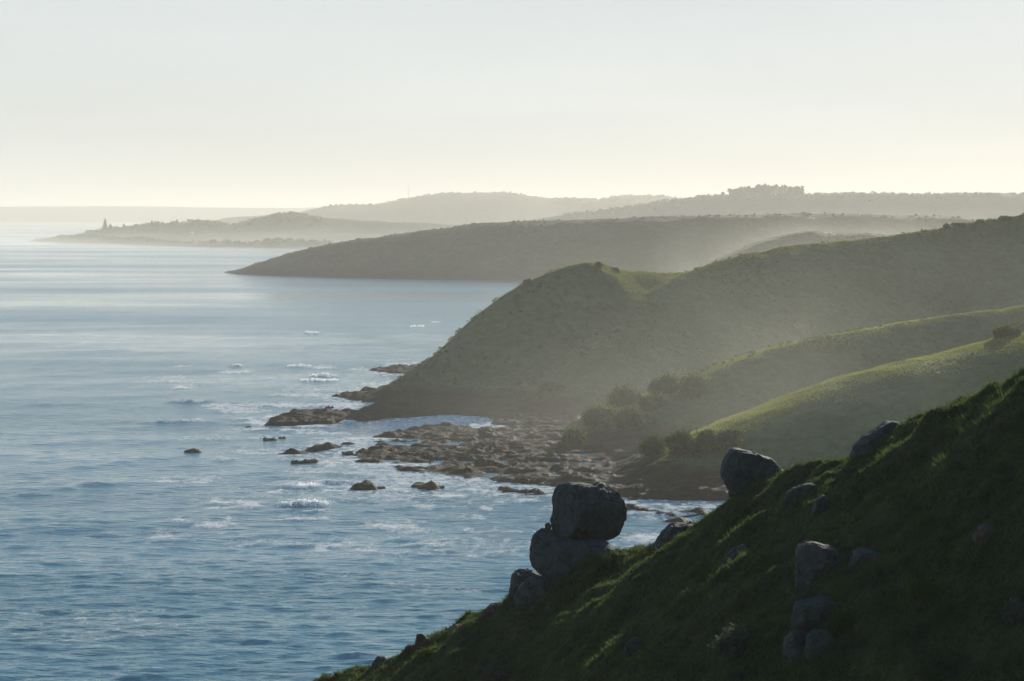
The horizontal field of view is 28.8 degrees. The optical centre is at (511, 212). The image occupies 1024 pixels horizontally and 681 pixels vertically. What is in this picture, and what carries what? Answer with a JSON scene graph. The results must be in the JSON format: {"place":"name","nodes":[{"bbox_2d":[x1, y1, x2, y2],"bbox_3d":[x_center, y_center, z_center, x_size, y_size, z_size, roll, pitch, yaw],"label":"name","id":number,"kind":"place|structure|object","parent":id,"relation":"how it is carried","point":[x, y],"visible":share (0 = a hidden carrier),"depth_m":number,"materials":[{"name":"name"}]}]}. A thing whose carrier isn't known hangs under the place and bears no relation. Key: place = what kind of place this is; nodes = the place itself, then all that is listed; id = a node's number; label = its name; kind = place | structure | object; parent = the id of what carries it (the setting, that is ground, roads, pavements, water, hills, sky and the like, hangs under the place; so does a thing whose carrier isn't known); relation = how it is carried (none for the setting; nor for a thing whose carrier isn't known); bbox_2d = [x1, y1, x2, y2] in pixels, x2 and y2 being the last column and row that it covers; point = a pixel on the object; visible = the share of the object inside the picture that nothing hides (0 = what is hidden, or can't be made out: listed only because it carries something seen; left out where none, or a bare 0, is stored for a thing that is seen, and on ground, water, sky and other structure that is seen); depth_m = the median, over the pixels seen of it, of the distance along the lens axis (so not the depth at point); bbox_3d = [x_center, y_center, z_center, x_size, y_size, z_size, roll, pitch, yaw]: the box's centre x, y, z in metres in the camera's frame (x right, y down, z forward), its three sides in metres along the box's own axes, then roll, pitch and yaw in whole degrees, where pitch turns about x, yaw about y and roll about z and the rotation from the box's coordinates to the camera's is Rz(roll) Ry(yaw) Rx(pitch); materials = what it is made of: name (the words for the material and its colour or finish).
{"place":"outdoors","nodes":[
{"label":"outdoors","id":0,"kind":"place"},
{"bbox_2d":[0,206,319,221],"bbox_3d":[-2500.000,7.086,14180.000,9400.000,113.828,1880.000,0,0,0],"label":"coast","id":1,"kind":"structure","parent":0,"point":[87,214],"depth_m":13658.93},
{"bbox_2d":[30,214,458,247],"bbox_3d":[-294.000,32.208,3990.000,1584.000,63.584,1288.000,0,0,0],"label":"headland","id":2,"kind":"structure","parent":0,"point":[337,230],"depth_m":4291.94,"materials":[{"name":"grey"}]},
{"bbox_2d":[101,218,108,229],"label":"conifer tree","id":3,"kind":"object","parent":2,"relation":"on","point":[104,226],"visible":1,"depth_m":4517.70,"materials":[{"name":"green plant"}]},
{"bbox_2d":[56,191,1023,264],"bbox_3d":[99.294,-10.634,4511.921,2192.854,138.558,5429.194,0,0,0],"label":"scrub","id":4,"kind":"object","parent":2,"relation":"on","point":[212,241],"visible":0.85,"depth_m":4424.68,"materials":[{"name":"green plant"}]},
{"bbox_2d":[0,222,724,680],"bbox_3d":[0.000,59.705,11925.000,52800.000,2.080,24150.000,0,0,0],"label":"sea","id":5,"kind":"structure","parent":0,"point":[138,542],"depth_m":438.50,"materials":[{"name":"liquid"}]},
{"bbox_2d":[184,448,201,452],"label":"sea rock","id":6,"kind":"object","parent":5,"relation":"in","point":[193,450],"visible":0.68,"depth_m":497.78,"materials":[{"name":"grey stone"}]},
{"bbox_2d":[263,437,276,440],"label":"sea rock","id":7,"kind":"object","parent":5,"relation":"in","point":[269,439],"visible":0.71,"depth_m":524.01,"materials":[{"name":"grey stone"}]},
{"bbox_2d":[291,460,303,463],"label":"sea rock","id":8,"kind":"object","parent":5,"relation":"in","point":[296,461],"visible":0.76,"depth_m":477.33,"materials":[{"name":"grey stone"}]},
{"bbox_2d":[303,458,318,462],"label":"sea rock","id":9,"kind":"object","parent":5,"relation":"in","point":[313,460],"visible":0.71,"depth_m":478.10,"materials":[{"name":"grey stone"}]},
{"bbox_2d":[232,325,423,505],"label":"spray","id":10,"kind":"object","parent":5,"relation":"on","point":[311,483],"visible":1,"depth_m":708.52,"materials":[{"name":"white liquid"}]},
{"bbox_2d":[342,451,353,454],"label":"sea rock","id":11,"kind":"object","parent":5,"relation":"in","point":[348,453],"visible":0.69,"depth_m":492.95,"materials":[{"name":"grey stone"}]},
{"bbox_2d":[498,486,509,489],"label":"sea rock","id":12,"kind":"object","parent":5,"relation":"in","point":[502,487],"visible":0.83,"depth_m":432.92,"materials":[{"name":"grey stone"}]},
{"bbox_2d":[216,192,679,224],"bbox_3d":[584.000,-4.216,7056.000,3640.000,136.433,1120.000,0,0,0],"label":"distant hills","id":13,"kind":"structure","parent":0,"point":[459,208],"depth_m":6842.96,"materials":[{"name":"grey"}]},
{"bbox_2d":[0,0,1023,207],"label":"sky","id":14,"kind":"structure","parent":0,"point":[154,103],"materials":[{"name":"white"}]},
{"bbox_2d":[224,213,987,280],"bbox_3d":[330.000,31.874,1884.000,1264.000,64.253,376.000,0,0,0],"label":"headland","id":15,"kind":"structure","parent":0,"point":[507,251],"depth_m":1831.96,"materials":[{"name":"green plant"}]},
{"bbox_2d":[265,216,1023,521],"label":"headland","id":16,"kind":"structure","parent":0,"point":[836,430],"depth_m":626.35,"materials":[{"name":"green plant"}]},
{"bbox_2d":[522,278,532,287],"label":"bush","id":17,"kind":"object","parent":16,"relation":"on","point":[527,283],"visible":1,"depth_m":674.64,"materials":[{"name":"green plant"}]},
{"bbox_2d":[537,381,565,396],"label":"bush","id":18,"kind":"object","parent":16,"relation":"on","point":[547,389],"visible":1,"depth_m":615.87,"materials":[{"name":"green plant"}]},
{"bbox_2d":[558,424,586,445],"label":"bush","id":19,"kind":"object","parent":16,"relation":"on","point":[574,436],"visible":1,"depth_m":507.76,"materials":[{"name":"green plant"}]},
{"bbox_2d":[594,262,603,269],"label":"bush","id":20,"kind":"object","parent":16,"relation":"on","point":[598,265],"visible":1,"depth_m":685.64,"materials":[{"name":"green plant"}]},
{"bbox_2d":[580,399,618,434],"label":"bush","id":21,"kind":"object","parent":16,"relation":"on","point":[596,418],"visible":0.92,"depth_m":528.42,"materials":[{"name":"green plant"}]},
{"bbox_2d":[603,379,646,409],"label":"bush","id":22,"kind":"object","parent":16,"relation":"on","point":[625,396],"visible":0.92,"depth_m":551.93,"materials":[{"name":"green plant"}]},
{"bbox_2d":[607,407,643,431],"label":"bush","id":23,"kind":"object","parent":16,"relation":"on","point":[626,419],"visible":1,"depth_m":520.40,"materials":[{"name":"green plant"}]},
{"bbox_2d":[637,431,666,458],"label":"bush","id":24,"kind":"object","parent":16,"relation":"on","point":[652,445],"visible":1,"depth_m":457.30,"materials":[{"name":"green plant"}]},
{"bbox_2d":[638,394,668,411],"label":"bush","id":25,"kind":"object","parent":16,"relation":"on","point":[651,402],"visible":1,"depth_m":531.45,"materials":[{"name":"green plant"}]},
{"bbox_2d":[647,371,680,395],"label":"bush","id":26,"kind":"object","parent":16,"relation":"on","point":[666,385],"visible":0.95,"depth_m":544.23,"materials":[{"name":"green plant"}]},
{"bbox_2d":[663,425,696,455],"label":"bush","id":27,"kind":"object","parent":16,"relation":"on","point":[677,442],"visible":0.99,"depth_m":449.59,"materials":[{"name":"green plant"}]},
{"bbox_2d":[674,369,717,399],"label":"bush","id":28,"kind":"object","parent":16,"relation":"on","point":[692,387],"visible":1,"depth_m":534.00,"materials":[{"name":"green plant"}]},
{"bbox_2d":[387,214,1023,463],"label":"grass","id":29,"kind":"structure","parent":16,"relation":"on","point":[737,418],"depth_m":556.49,"materials":[{"name":"green plant"}]},
{"bbox_2d":[689,423,723,455],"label":"bush","id":30,"kind":"object","parent":16,"relation":"on","point":[705,442],"visible":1,"depth_m":445.91,"materials":[{"name":"green plant"}]},
{"bbox_2d":[394,212,1023,425],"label":"scrub","id":31,"kind":"object","parent":16,"relation":"on","point":[751,352],"visible":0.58,"depth_m":663.02,"materials":[{"name":"green plant"}]},
{"bbox_2d":[717,423,742,450],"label":"bush","id":32,"kind":"object","parent":16,"relation":"on","point":[730,438],"visible":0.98,"depth_m":446.08,"materials":[{"name":"green plant"}]},
{"bbox_2d":[951,222,965,226],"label":"bush","id":33,"kind":"object","parent":16,"relation":"on","point":[959,224],"visible":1,"depth_m":788.99,"materials":[{"name":"green plant"}]},
{"bbox_2d":[998,215,1013,220],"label":"bush","id":34,"kind":"object","parent":16,"relation":"on","point":[1004,217],"visible":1,"depth_m":793.63,"materials":[{"name":"green plant"}]},
{"bbox_2d":[990,323,1022,338],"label":"bush","id":35,"kind":"object","parent":16,"relation":"on","point":[1006,330],"visible":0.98,"depth_m":501.17,"materials":[{"name":"green plant"}]},
{"bbox_2d":[1009,319,1023,330],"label":"bush","id":36,"kind":"object","parent":16,"relation":"on","point":[1019,324],"visible":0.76,"depth_m":582.09,"materials":[{"name":"green plant"}]},
{"bbox_2d":[311,365,1023,680],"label":"foreground hillside","id":37,"kind":"structure","parent":0,"point":[868,632],"depth_m":64.00,"materials":[{"name":"green plant"}]},
{"bbox_2d":[371,656,385,669],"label":"rock","id":38,"kind":"object","parent":37,"relation":"on","point":[377,660],"visible":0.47,"depth_m":92.92,"materials":[{"name":"grey stone"}]},
{"bbox_2d":[405,644,416,650],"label":"rock","id":39,"kind":"object","parent":37,"relation":"on","point":[409,646],"visible":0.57,"depth_m":91.36,"materials":[{"name":"grey stone"}]},
{"bbox_2d":[415,633,431,649],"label":"rock","id":40,"kind":"object","parent":37,"relation":"on","point":[422,640],"visible":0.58,"depth_m":91.30,"materials":[{"name":"grey stone"}]},
{"bbox_2d":[415,647,435,659],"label":"shrub","id":41,"kind":"object","parent":37,"relation":"on","point":[425,654],"visible":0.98,"depth_m":87.40,"materials":[{"name":"green plant"}]},
{"bbox_2d":[447,624,459,636],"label":"rock","id":42,"kind":"object","parent":37,"relation":"on","point":[453,627],"visible":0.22,"depth_m":90.31,"materials":[{"name":"grey stone"}]},
{"bbox_2d":[480,602,501,617],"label":"rock","id":43,"kind":"object","parent":37,"relation":"on","point":[486,611],"visible":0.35,"depth_m":88.51,"materials":[{"name":"grey stone"}]},
{"bbox_2d":[476,658,514,680],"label":"shrub","id":44,"kind":"object","parent":37,"relation":"on","point":[492,674],"visible":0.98,"depth_m":77.77,"materials":[{"name":"green plant"}]},
{"bbox_2d":[509,568,541,596],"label":"rock","id":45,"kind":"object","parent":37,"relation":"on","point":[519,577],"visible":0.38,"depth_m":88.10,"materials":[{"name":"stone"}]},
{"bbox_2d":[513,575,550,606],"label":"rock","id":46,"kind":"object","parent":37,"relation":"on","point":[532,589],"visible":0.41,"depth_m":86.41,"materials":[{"name":"stone"}]},
{"bbox_2d":[529,528,614,580],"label":"boulder","id":47,"kind":"object","parent":37,"relation":"on","point":[553,555],"visible":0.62,"depth_m":86.81,"materials":[{"name":"grey stone"}]},
{"bbox_2d":[545,522,550,530],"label":"stone","id":48,"kind":"object","parent":47,"relation":"on","point":[547,526],"visible":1,"depth_m":87.89,"materials":[{"name":"grey stone"}]},
{"bbox_2d":[550,481,626,540],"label":"boulder","id":49,"kind":"object","parent":47,"relation":"on","point":[583,510],"visible":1,"depth_m":87.81,"materials":[{"name":"grey stone"}]},
{"bbox_2d":[625,636,643,657],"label":"rock","id":50,"kind":"object","parent":37,"relation":"on","point":[632,643],"visible":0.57,"depth_m":68.04,"materials":[{"name":"stone"}]},
{"bbox_2d":[654,521,693,550],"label":"rock","id":51,"kind":"object","parent":37,"relation":"on","point":[669,532],"visible":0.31,"depth_m":83.45,"materials":[{"name":"grey stone"}]},
{"bbox_2d":[707,618,750,662],"bbox_3d":[6.701,13.197,61.006,1.318,1.497,1.222,0,0,35],"label":"shrub","id":52,"kind":"object","parent":37,"relation":"on","point":[733,639],"visible":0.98,"depth_m":60.82,"materials":[{"name":"green plant"}]},
{"bbox_2d":[720,543,747,567],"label":"rock","id":53,"kind":"object","parent":37,"relation":"on","point":[732,553],"visible":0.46,"depth_m":71.00,"materials":[{"name":"stone"}]},
{"bbox_2d":[720,447,782,497],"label":"boulder","id":54,"kind":"object","parent":37,"relation":"on","point":[741,470],"visible":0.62,"depth_m":81.45,"materials":[{"name":"grey stone"}]},
{"bbox_2d":[782,630,805,663],"bbox_3d":[8.367,13.084,58.833,0.720,1.624,1.210,0,0,0],"label":"rock","id":55,"kind":"object","parent":37,"relation":"on","point":[793,643],"visible":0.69,"depth_m":58.39,"materials":[{"name":"stone"}]},
{"bbox_2d":[781,483,818,507],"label":"rock","id":56,"kind":"object","parent":37,"relation":"on","point":[798,491],"visible":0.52,"depth_m":72.90,"materials":[{"name":"stone"}]},
{"bbox_2d":[790,596,839,631],"bbox_3d":[9.292,12.069,59.610,1.927,1.124,1.566,0,0,0],"label":"rock","id":57,"kind":"object","parent":37,"relation":"on","point":[809,614],"visible":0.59,"depth_m":58.96,"materials":[{"name":"stone"}]},
{"bbox_2d":[794,541,845,591],"bbox_3d":[9.713,11.385,62.570,1.695,2.127,1.460,0,0,0],"label":"rock","id":58,"kind":"object","parent":37,"relation":"on","point":[813,559],"visible":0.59,"depth_m":62.04,"materials":[{"name":"stone"}]},
{"bbox_2d":[804,629,835,659],"bbox_3d":[8.983,12.862,57.941,0.936,1.482,1.006,0,0,0],"label":"rock","id":59,"kind":"object","parent":37,"relation":"on","point":[819,642],"visible":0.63,"depth_m":57.61,"materials":[{"name":"stone"}]},
{"bbox_2d":[812,495,832,514],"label":"rock","id":60,"kind":"object","parent":37,"relation":"on","point":[822,503],"visible":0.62,"depth_m":69.36,"materials":[{"name":"stone"}]},
{"bbox_2d":[830,606,855,628],"bbox_3d":[9.639,11.931,58.095,0.788,0.938,0.818,0,0,0],"label":"shrub","id":61,"kind":"object","parent":37,"relation":"on","point":[844,617],"visible":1,"depth_m":57.88,"materials":[{"name":"green plant"}]},
{"bbox_2d":[848,547,881,567],"bbox_3d":[10.939,10.858,61.150,1.164,1.081,0.903,0,0,0],"label":"rock","id":62,"kind":"object","parent":37,"relation":"on","point":[860,554],"visible":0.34,"depth_m":60.84,"materials":[{"name":"stone"}]},
{"bbox_2d":[850,420,898,458],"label":"boulder","id":63,"kind":"object","parent":37,"relation":"on","point":[860,446],"visible":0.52,"depth_m":73.82,"materials":[{"name":"grey stone"}]},
{"bbox_2d":[904,577,939,601],"bbox_3d":[11.857,11.014,57.603,1.045,1.055,0.898,0,0,0],"label":"shrub","id":64,"kind":"object","parent":37,"relation":"on","point":[916,590],"visible":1,"depth_m":57.45,"materials":[{"name":"green plant"}]},
{"bbox_2d":[972,523,996,544],"bbox_3d":[13.879,9.454,58.183,0.846,0.777,0.764,0,0,0],"label":"rock","id":65,"kind":"object","parent":37,"relation":"on","point":[978,533],"visible":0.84,"depth_m":57.90,"materials":[{"name":"grey stone"}]},
{"bbox_2d":[1000,595,1023,628],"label":"shrub","id":66,"kind":"object","parent":37,"relation":"on","point":[1012,612],"visible":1,"depth_m":54.08,"materials":[{"name":"green plant"}]},
{"bbox_2d":[525,193,1023,220],"bbox_3d":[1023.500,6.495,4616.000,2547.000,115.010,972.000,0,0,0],"label":"wooded ridge","id":67,"kind":"structure","parent":0,"point":[979,206],"depth_m":4415.51,"materials":[{"name":"green plant"}]},
{"bbox_2d":[736,188,741,196],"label":"pine tree","id":68,"kind":"object","parent":67,"relation":"on","point":[739,190],"visible":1,"depth_m":4481.62,"materials":[{"name":"green plant"}]},
{"bbox_2d":[745,186,750,194],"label":"pine tree","id":69,"kind":"object","parent":67,"relation":"on","point":[747,189],"visible":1,"depth_m":4495.51,"materials":[{"name":"green plant"}]},
{"bbox_2d":[754,185,759,194],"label":"pine tree","id":70,"kind":"object","parent":67,"relation":"on","point":[757,188],"visible":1,"depth_m":4491.33,"materials":[{"name":"green plant"}]},
{"bbox_2d":[759,185,764,194],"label":"pine tree","id":71,"kind":"object","parent":67,"relation":"on","point":[762,191],"visible":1,"depth_m":4491.99,"materials":[{"name":"green plant"}]},
{"bbox_2d":[767,186,772,195],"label":"pine tree","id":72,"kind":"object","parent":67,"relation":"on","point":[770,191],"visible":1,"depth_m":4480.75,"materials":[{"name":"green plant"}]},
{"bbox_2d":[774,184,777,194],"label":"pine tree","id":73,"kind":"object","parent":67,"relation":"on","point":[776,190],"visible":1,"depth_m":4503.16,"materials":[{"name":"green plant"}]},
{"bbox_2d":[779,184,783,194],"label":"pine tree","id":74,"kind":"object","parent":67,"relation":"on","point":[781,189],"visible":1,"depth_m":4490.21,"materials":[{"name":"green plant"}]},
{"bbox_2d":[787,186,792,195],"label":"pine tree","id":75,"kind":"object","parent":67,"relation":"on","point":[790,192],"visible":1,"depth_m":4482.16,"materials":[{"name":"green plant"}]},
{"bbox_2d":[799,186,805,194],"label":"pine tree","id":76,"kind":"object","parent":67,"relation":"on","point":[801,191],"visible":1,"depth_m":4481.94,"materials":[{"name":"green plant"}]},
{"bbox_2d":[701,230,894,266],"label":"misty spur","id":77,"kind":"structure","parent":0,"point":[803,237],"depth_m":1148.87,"materials":[{"name":"green plant"}]}
]}

